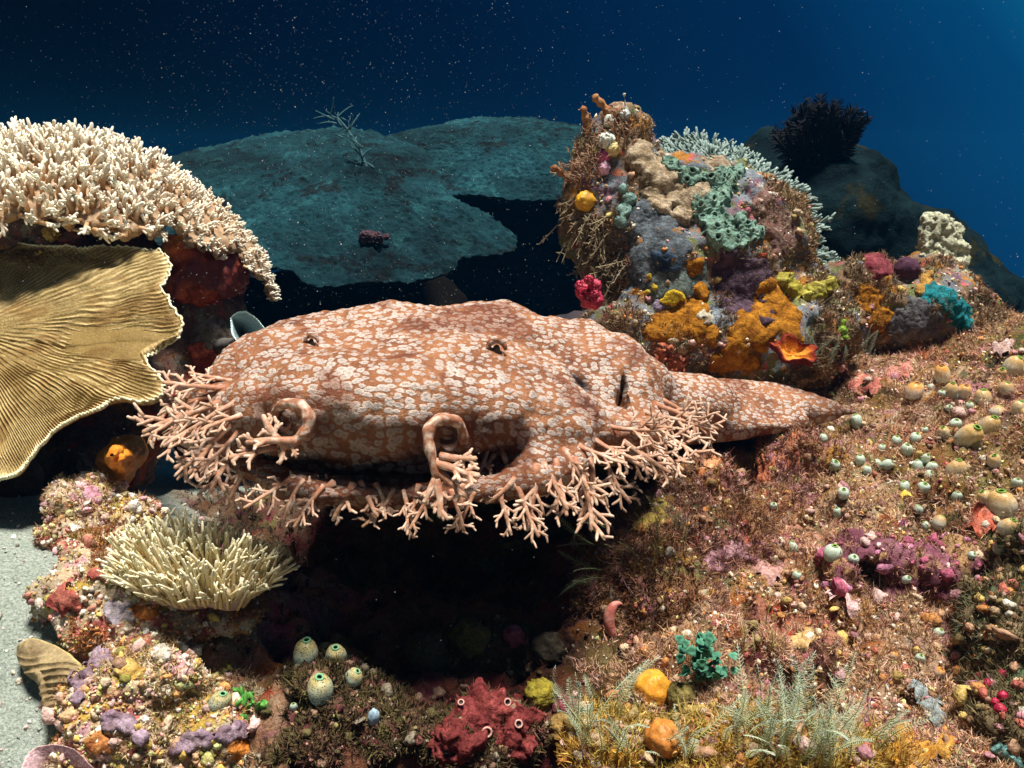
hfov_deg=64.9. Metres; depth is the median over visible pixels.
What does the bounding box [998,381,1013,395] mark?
sea squirt
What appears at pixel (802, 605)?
coral rubble
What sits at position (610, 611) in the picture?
sponge
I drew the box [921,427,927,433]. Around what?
sea squirt
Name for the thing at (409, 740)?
coral rubble
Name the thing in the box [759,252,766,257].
sponge
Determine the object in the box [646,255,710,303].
sponge
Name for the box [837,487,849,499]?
sea squirt
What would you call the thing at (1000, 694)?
sponge
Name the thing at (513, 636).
sponge
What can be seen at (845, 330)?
sponge
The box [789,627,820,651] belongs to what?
sponge
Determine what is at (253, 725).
coral rubble
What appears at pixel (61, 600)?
sponge
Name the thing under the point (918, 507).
sea squirt
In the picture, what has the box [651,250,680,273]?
sponge
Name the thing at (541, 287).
coral rock
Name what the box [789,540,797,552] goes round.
sea squirt
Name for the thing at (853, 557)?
sea squirt
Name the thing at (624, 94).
sponge stalk
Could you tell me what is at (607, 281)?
hydroid bush
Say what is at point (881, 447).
sea squirt
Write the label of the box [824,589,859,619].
sponge
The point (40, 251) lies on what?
sponge
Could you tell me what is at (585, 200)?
sponge
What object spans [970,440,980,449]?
sea squirt
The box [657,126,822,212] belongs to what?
table coral
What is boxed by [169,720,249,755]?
sponge
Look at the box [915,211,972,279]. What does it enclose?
coral
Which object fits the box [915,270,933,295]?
sponge
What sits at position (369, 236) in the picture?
dark tuft
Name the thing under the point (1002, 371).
sea squirt
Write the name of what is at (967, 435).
sea squirt
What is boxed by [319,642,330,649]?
sea squirt
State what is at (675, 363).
sponge
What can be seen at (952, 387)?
sea squirt
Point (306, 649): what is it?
sea squirt
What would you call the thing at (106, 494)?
turf algae
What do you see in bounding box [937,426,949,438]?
sea squirt
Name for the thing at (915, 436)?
sea squirt
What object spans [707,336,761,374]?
sponge
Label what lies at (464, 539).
turf algae
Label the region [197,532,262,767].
turf algae
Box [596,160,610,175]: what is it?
sponge
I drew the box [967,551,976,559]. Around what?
sea squirt
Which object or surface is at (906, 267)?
sponge
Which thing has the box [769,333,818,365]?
cup sponge
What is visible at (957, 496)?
sea squirt
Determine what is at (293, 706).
sea squirt
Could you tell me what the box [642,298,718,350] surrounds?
sponge
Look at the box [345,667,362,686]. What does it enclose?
sea squirt
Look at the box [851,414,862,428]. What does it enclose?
sea squirt
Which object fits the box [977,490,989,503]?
sea squirt
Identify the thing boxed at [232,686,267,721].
green alga
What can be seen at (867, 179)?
boulder coral
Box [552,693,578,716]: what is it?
sponge
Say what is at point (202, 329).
sponge
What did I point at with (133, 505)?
coral rubble
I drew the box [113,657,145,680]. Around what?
sponge
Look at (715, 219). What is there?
sponge
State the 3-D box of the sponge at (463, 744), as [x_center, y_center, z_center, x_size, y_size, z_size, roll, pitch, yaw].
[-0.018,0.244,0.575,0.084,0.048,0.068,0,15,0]
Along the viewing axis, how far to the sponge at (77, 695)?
0.56 m
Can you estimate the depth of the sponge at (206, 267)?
1.05 m
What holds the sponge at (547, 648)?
on the reef rock at (489, 761)
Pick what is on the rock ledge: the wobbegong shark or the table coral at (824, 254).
the wobbegong shark
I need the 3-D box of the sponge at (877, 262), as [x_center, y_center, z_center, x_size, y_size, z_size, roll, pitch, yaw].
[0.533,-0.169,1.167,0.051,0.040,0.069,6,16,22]
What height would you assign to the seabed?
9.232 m
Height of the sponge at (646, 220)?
0.123 m
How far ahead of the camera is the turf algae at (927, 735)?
0.68 m
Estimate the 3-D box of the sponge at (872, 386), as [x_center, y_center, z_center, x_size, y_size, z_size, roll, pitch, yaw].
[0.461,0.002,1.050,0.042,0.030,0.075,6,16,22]
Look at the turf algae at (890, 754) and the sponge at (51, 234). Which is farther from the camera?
the sponge at (51, 234)
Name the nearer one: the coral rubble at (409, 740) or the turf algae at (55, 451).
the coral rubble at (409, 740)
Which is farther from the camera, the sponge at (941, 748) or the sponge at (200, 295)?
the sponge at (200, 295)
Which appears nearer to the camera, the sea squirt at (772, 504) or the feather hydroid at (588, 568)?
the feather hydroid at (588, 568)
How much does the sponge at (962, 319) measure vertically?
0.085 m
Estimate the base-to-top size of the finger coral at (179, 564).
0.078 m
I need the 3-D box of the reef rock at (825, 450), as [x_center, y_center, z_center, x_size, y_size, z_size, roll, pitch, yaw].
[0.221,0.148,0.816,0.165,0.158,0.368,14,21,43]
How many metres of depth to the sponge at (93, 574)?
0.60 m
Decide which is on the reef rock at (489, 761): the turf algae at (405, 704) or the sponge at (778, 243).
the turf algae at (405, 704)
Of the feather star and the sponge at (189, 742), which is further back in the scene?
the feather star
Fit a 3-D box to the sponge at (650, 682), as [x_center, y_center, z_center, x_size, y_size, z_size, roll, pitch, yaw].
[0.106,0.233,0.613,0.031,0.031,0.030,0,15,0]
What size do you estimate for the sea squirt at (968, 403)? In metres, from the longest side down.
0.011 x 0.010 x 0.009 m
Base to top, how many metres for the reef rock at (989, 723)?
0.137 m
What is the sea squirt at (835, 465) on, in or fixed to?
on the seabed
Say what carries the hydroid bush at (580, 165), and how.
on the reef outcrop
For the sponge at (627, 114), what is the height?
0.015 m
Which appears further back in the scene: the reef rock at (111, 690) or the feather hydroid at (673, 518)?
the feather hydroid at (673, 518)
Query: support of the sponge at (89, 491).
on the reef rock at (58, 509)
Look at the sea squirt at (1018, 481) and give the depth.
0.81 m
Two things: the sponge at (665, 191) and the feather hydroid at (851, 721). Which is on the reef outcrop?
the sponge at (665, 191)
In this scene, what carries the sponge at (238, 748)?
on the reef rock at (111, 690)
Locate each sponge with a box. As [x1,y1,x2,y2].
[22,744,92,767]
[34,249,42,255]
[41,226,62,242]
[44,581,85,616]
[67,644,113,706]
[82,485,102,503]
[84,730,112,755]
[86,567,105,581]
[95,434,148,483]
[100,709,149,746]
[103,600,135,625]
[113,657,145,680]
[128,598,159,623]
[150,643,170,663]
[161,233,250,304]
[163,234,186,255]
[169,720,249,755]
[185,283,219,306]
[187,342,217,363]
[192,315,233,354]
[226,737,249,760]
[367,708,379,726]
[427,677,545,767]
[446,617,491,661]
[502,624,524,648]
[523,677,556,710]
[530,631,564,667]
[548,711,567,745]
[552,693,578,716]
[574,190,595,211]
[596,150,609,161]
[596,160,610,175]
[597,131,615,148]
[603,601,622,636]
[604,114,613,127]
[605,141,620,156]
[614,183,636,227]
[615,195,693,289]
[620,109,630,120]
[624,138,710,225]
[627,498,674,534]
[631,668,670,707]
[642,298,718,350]
[644,273,657,295]
[644,718,682,759]
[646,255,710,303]
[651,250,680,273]
[651,341,688,372]
[652,299,664,312]
[660,289,685,306]
[661,155,745,251]
[667,338,687,355]
[667,681,698,711]
[685,257,704,277]
[693,281,709,302]
[696,309,713,324]
[696,455,721,480]
[700,154,730,171]
[703,537,752,577]
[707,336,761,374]
[711,248,775,325]
[727,277,804,352]
[734,210,765,249]
[738,198,754,219]
[751,558,789,586]
[752,188,802,262]
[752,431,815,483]
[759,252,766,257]
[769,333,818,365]
[776,272,840,301]
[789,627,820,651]
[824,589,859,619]
[839,319,849,339]
[848,373,881,395]
[853,283,893,333]
[863,252,896,283]
[885,295,947,347]
[886,361,913,380]
[893,722,955,764]
[894,256,920,279]
[900,490,911,500]
[905,679,946,727]
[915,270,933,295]
[917,281,973,332]
[961,499,996,538]
[983,678,992,689]
[989,741,1023,767]
[990,697,999,705]
[991,338,1013,357]
[993,703,1006,714]
[997,690,1008,700]
[998,669,1008,677]
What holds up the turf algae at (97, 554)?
on the seabed
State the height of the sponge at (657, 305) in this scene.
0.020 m
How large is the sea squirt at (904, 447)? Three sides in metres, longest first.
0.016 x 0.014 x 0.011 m
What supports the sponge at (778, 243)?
on the reef outcrop
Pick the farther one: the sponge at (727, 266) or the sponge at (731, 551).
the sponge at (727, 266)
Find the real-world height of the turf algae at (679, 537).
0.170 m
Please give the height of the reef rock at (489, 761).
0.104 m
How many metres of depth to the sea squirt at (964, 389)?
0.97 m
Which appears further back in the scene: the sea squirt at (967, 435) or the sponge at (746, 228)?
the sponge at (746, 228)
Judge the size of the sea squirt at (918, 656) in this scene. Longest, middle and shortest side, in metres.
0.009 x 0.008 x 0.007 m
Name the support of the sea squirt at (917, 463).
on the seabed
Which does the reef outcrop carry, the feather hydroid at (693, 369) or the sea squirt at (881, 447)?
the feather hydroid at (693, 369)
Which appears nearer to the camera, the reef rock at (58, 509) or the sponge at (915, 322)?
the reef rock at (58, 509)
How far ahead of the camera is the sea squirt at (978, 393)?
0.94 m
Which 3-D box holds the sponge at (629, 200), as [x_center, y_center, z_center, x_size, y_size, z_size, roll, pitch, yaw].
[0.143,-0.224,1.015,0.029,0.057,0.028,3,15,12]
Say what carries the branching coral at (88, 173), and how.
on the reef rock at (77, 455)
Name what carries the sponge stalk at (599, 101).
on the reef outcrop
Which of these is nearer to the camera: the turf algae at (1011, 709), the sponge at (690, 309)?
the turf algae at (1011, 709)
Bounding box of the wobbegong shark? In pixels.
[126,299,855,548]
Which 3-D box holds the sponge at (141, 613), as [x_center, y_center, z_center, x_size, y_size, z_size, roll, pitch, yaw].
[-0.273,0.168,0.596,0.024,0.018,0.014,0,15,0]
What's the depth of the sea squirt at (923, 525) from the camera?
0.80 m
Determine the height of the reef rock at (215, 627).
0.093 m
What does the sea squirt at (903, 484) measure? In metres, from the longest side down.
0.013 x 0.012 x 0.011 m
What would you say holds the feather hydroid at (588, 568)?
on the reef rock at (825, 450)
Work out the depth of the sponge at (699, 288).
0.99 m
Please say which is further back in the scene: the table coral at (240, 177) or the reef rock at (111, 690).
the table coral at (240, 177)
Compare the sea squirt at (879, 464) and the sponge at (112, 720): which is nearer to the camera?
the sponge at (112, 720)
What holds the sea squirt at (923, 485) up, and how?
on the seabed
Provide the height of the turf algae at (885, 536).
0.079 m
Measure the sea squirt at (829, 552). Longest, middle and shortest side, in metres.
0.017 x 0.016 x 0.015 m
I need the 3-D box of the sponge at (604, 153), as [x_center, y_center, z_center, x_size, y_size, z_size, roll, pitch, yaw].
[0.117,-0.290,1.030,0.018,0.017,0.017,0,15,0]
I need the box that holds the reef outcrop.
[557,101,1007,390]
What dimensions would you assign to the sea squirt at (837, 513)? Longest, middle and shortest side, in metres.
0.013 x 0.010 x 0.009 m
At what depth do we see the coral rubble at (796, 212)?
1.03 m
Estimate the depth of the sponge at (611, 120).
1.04 m
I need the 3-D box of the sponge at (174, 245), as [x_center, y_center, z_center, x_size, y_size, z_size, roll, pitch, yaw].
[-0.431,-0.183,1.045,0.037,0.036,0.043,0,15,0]
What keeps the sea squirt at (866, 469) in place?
on the seabed
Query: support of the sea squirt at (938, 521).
on the seabed
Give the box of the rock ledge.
[238,440,757,585]
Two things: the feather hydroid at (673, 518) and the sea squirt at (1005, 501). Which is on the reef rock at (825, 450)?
the feather hydroid at (673, 518)
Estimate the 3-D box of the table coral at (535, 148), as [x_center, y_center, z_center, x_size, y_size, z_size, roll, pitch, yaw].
[-0.012,-0.814,2.860,1.098,0.306,0.691,0,15,0]
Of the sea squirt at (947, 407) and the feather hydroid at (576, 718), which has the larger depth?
the sea squirt at (947, 407)
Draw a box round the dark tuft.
[358,230,389,243]
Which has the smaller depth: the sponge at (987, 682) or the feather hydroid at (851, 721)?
the feather hydroid at (851, 721)
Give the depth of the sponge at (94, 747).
0.53 m
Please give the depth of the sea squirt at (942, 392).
0.96 m
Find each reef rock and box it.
[0,218,248,492]
[24,525,261,665]
[34,470,163,548]
[47,631,246,767]
[266,616,564,767]
[562,702,924,767]
[569,428,850,634]
[816,528,986,608]
[947,522,1023,763]
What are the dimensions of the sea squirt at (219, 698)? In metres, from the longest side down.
0.017 x 0.016 x 0.015 m
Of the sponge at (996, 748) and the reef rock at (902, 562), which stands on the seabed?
the reef rock at (902, 562)
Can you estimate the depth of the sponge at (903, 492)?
0.83 m
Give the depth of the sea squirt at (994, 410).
0.91 m
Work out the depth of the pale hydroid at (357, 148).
2.20 m
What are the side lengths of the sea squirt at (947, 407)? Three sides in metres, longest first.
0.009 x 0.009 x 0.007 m
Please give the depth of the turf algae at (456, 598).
0.71 m
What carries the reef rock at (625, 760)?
on the seabed
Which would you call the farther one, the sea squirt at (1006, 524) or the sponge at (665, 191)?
the sponge at (665, 191)
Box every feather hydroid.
[552,656,660,759]
[556,510,612,594]
[604,481,687,559]
[645,695,741,763]
[665,358,713,375]
[718,643,873,764]
[734,593,796,657]
[799,319,879,373]
[805,664,937,767]
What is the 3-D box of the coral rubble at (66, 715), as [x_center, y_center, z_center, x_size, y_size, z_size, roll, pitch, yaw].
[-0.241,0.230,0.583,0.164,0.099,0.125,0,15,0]
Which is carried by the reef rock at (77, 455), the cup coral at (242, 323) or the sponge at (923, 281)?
the cup coral at (242, 323)
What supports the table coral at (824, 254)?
on the reef outcrop
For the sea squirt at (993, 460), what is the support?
on the seabed
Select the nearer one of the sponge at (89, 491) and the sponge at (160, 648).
the sponge at (160, 648)
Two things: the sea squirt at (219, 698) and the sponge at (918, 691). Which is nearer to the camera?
the sea squirt at (219, 698)
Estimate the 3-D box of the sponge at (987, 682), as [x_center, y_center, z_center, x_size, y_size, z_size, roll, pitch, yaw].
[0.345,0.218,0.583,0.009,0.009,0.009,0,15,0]
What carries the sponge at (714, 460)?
on the reef rock at (825, 450)
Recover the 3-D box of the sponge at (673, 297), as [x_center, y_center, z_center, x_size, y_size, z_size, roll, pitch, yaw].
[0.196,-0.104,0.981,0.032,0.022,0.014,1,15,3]
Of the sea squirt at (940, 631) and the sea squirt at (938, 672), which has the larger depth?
the sea squirt at (940, 631)
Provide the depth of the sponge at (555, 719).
0.58 m
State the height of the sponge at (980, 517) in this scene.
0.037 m
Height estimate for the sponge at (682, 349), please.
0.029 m
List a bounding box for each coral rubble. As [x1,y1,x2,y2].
[0,487,260,767]
[0,501,52,764]
[22,525,260,656]
[32,471,164,554]
[41,632,243,767]
[249,567,608,765]
[267,617,572,767]
[556,697,930,767]
[562,104,1001,389]
[572,312,1023,767]
[572,427,853,621]
[814,530,981,605]
[946,521,1023,763]
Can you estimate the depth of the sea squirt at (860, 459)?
0.86 m
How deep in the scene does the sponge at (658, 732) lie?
0.51 m
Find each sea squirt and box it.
[208,690,231,711]
[290,702,297,711]
[293,637,317,664]
[307,673,333,705]
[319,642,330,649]
[325,644,346,661]
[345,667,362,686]
[770,502,776,509]
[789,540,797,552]
[792,571,801,579]
[819,433,827,442]
[823,544,842,561]
[828,459,839,470]
[832,507,841,518]
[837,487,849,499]
[848,554,858,563]
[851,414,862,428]
[855,454,864,465]
[862,465,871,474]
[873,459,881,468]
[877,444,885,452]
[882,459,893,469]
[889,651,898,659]
[891,435,900,444]
[899,480,909,490]
[900,443,912,455]
[901,575,911,583]
[904,381,923,399]
[910,432,921,441]
[911,459,922,471]
[913,504,922,513]
[914,653,924,662]
[918,482,930,493]
[920,453,929,463]
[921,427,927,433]
[921,521,927,530]
[925,461,938,469]
[925,470,933,477]
[931,514,946,529]
[933,628,944,638]
[934,363,949,383]
[934,667,945,678]
[937,389,945,397]
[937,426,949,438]
[943,381,957,399]
[944,405,952,410]
[945,458,967,474]
[949,418,962,427]
[950,491,962,502]
[953,424,983,447]
[958,383,971,398]
[966,401,973,408]
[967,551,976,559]
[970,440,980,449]
[974,388,991,404]
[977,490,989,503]
[978,415,1000,433]
[986,489,1017,517]
[987,454,1000,468]
[988,405,1005,415]
[992,542,1004,554]
[992,560,1002,568]
[995,367,1007,379]
[996,518,1019,534]
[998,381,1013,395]
[1001,355,1023,377]
[1010,478,1022,488]
[1011,400,1023,414]
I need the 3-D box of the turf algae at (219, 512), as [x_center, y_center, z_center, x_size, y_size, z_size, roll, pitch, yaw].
[-0.356,0.116,1.140,0.226,0.139,0.716,-4,16,-15]
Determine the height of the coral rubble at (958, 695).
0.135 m
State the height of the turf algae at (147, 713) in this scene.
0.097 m
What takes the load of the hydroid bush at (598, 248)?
on the reef outcrop
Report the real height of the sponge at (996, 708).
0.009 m
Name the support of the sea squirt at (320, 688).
on the coral rubble at (409, 740)
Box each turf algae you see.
[7,220,254,491]
[32,465,168,551]
[40,630,249,767]
[62,522,267,654]
[167,472,326,559]
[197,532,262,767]
[233,436,758,587]
[235,558,617,767]
[252,609,570,767]
[554,108,1013,392]
[554,690,937,767]
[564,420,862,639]
[567,416,831,619]
[579,308,1023,767]
[808,524,988,605]
[942,515,1023,765]
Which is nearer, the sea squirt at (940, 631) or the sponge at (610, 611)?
the sea squirt at (940, 631)
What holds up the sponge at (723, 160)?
on the reef outcrop
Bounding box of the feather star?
[767,92,874,171]
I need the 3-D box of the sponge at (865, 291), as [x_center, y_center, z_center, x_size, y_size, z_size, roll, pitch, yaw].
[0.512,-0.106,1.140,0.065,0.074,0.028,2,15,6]
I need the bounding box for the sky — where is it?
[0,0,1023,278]
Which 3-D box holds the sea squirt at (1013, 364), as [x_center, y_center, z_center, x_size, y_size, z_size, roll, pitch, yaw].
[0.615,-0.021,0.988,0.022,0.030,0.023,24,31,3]
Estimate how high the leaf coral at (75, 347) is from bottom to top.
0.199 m
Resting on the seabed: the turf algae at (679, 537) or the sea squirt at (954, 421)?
the sea squirt at (954, 421)
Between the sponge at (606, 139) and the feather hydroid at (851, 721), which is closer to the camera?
the feather hydroid at (851, 721)
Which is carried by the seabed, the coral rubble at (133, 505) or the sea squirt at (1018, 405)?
the sea squirt at (1018, 405)
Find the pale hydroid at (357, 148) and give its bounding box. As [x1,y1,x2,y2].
[313,97,377,168]
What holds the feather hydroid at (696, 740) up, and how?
on the reef rock at (625, 760)
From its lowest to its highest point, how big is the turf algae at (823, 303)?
0.411 m
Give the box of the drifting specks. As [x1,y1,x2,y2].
[5,1,1023,731]
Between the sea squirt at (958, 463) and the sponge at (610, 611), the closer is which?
the sponge at (610, 611)
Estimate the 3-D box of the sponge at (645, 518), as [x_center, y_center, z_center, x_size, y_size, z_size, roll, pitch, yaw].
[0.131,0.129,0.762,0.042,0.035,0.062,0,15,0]
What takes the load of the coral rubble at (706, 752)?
on the seabed
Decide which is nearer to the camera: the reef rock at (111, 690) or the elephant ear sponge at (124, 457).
the reef rock at (111, 690)
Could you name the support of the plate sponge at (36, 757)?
on the seabed
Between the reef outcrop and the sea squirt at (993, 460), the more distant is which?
the reef outcrop
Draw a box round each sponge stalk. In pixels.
[550,165,574,183]
[580,105,591,134]
[592,94,611,115]
[623,93,628,109]
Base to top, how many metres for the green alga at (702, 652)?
0.040 m
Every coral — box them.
[0,116,281,301]
[0,242,184,481]
[16,638,82,707]
[95,507,300,610]
[155,125,517,288]
[214,311,263,353]
[386,116,582,202]
[574,275,603,309]
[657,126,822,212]
[743,125,782,165]
[770,144,1023,313]
[810,212,835,235]
[816,236,840,263]
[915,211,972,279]
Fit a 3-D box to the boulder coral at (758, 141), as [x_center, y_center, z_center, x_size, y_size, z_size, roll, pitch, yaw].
[0.877,-0.658,2.596,0.427,0.335,0.401,0,15,0]
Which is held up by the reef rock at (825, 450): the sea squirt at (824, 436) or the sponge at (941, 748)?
the sea squirt at (824, 436)
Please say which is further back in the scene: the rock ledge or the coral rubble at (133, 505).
the rock ledge
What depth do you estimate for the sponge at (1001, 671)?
0.58 m
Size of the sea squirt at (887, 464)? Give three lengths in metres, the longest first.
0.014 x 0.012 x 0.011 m
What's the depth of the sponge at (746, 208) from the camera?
1.02 m
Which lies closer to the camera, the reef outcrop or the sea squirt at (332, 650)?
the sea squirt at (332, 650)
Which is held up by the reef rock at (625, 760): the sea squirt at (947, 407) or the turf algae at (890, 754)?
the turf algae at (890, 754)
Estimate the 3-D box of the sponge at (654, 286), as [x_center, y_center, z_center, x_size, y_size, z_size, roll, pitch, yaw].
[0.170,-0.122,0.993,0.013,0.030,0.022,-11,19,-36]
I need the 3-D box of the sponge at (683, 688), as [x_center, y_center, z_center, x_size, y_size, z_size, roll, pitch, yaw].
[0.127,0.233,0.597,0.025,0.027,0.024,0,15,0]
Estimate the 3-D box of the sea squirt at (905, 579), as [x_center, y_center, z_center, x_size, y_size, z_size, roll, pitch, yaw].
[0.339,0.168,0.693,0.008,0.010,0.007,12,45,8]
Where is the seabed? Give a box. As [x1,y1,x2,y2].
[0,309,1023,767]
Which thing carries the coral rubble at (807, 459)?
on the reef rock at (825, 450)
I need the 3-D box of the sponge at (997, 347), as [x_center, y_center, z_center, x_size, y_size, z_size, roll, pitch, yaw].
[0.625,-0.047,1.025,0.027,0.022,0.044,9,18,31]
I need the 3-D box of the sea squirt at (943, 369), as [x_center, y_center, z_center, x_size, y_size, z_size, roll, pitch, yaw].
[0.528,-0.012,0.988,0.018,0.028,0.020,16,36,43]
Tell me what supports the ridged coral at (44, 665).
on the coral rubble at (66, 715)
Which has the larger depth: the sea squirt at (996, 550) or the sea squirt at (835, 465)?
the sea squirt at (835, 465)
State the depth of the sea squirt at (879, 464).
0.89 m
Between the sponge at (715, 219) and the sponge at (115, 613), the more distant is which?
the sponge at (715, 219)
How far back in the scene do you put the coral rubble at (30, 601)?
0.60 m
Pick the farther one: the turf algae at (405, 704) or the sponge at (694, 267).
the sponge at (694, 267)
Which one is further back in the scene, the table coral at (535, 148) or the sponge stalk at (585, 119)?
the table coral at (535, 148)
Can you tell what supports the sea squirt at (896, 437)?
on the seabed
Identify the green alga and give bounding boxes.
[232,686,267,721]
[674,631,738,681]
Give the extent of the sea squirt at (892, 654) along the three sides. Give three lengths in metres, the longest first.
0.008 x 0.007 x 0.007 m
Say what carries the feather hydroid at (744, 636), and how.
on the seabed
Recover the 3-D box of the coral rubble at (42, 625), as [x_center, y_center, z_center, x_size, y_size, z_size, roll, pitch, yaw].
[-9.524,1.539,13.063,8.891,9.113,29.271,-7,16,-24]
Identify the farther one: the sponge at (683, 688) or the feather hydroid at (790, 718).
the sponge at (683, 688)
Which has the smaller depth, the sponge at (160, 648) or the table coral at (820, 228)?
the sponge at (160, 648)
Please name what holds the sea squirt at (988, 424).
on the seabed
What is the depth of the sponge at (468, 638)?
0.66 m
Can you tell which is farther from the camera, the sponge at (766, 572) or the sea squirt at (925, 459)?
the sea squirt at (925, 459)
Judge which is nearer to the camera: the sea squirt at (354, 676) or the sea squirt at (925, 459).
the sea squirt at (354, 676)
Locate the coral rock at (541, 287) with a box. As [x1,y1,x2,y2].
[244,197,586,327]
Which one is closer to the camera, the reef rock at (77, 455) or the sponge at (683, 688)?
the sponge at (683, 688)
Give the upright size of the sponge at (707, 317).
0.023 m
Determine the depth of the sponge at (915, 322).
1.13 m
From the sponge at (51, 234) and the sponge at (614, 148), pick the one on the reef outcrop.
the sponge at (614, 148)
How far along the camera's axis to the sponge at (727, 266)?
1.00 m
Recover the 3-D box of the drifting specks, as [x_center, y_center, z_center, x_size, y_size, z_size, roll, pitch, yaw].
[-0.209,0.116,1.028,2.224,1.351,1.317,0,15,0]
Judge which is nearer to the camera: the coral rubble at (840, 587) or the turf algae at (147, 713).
the turf algae at (147, 713)
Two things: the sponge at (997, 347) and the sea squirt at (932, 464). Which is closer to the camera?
the sea squirt at (932, 464)
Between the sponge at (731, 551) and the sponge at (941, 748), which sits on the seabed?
the sponge at (941, 748)
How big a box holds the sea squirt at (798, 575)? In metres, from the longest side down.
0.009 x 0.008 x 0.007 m
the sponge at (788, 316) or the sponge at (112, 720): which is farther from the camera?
the sponge at (788, 316)
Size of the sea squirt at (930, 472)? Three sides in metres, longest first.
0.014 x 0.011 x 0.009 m
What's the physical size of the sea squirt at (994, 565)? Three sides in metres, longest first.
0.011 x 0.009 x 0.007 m
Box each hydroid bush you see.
[537,196,627,299]
[550,107,632,186]
[572,243,628,302]
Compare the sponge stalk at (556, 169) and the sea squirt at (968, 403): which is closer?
the sea squirt at (968, 403)
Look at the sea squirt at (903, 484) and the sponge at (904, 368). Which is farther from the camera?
the sponge at (904, 368)

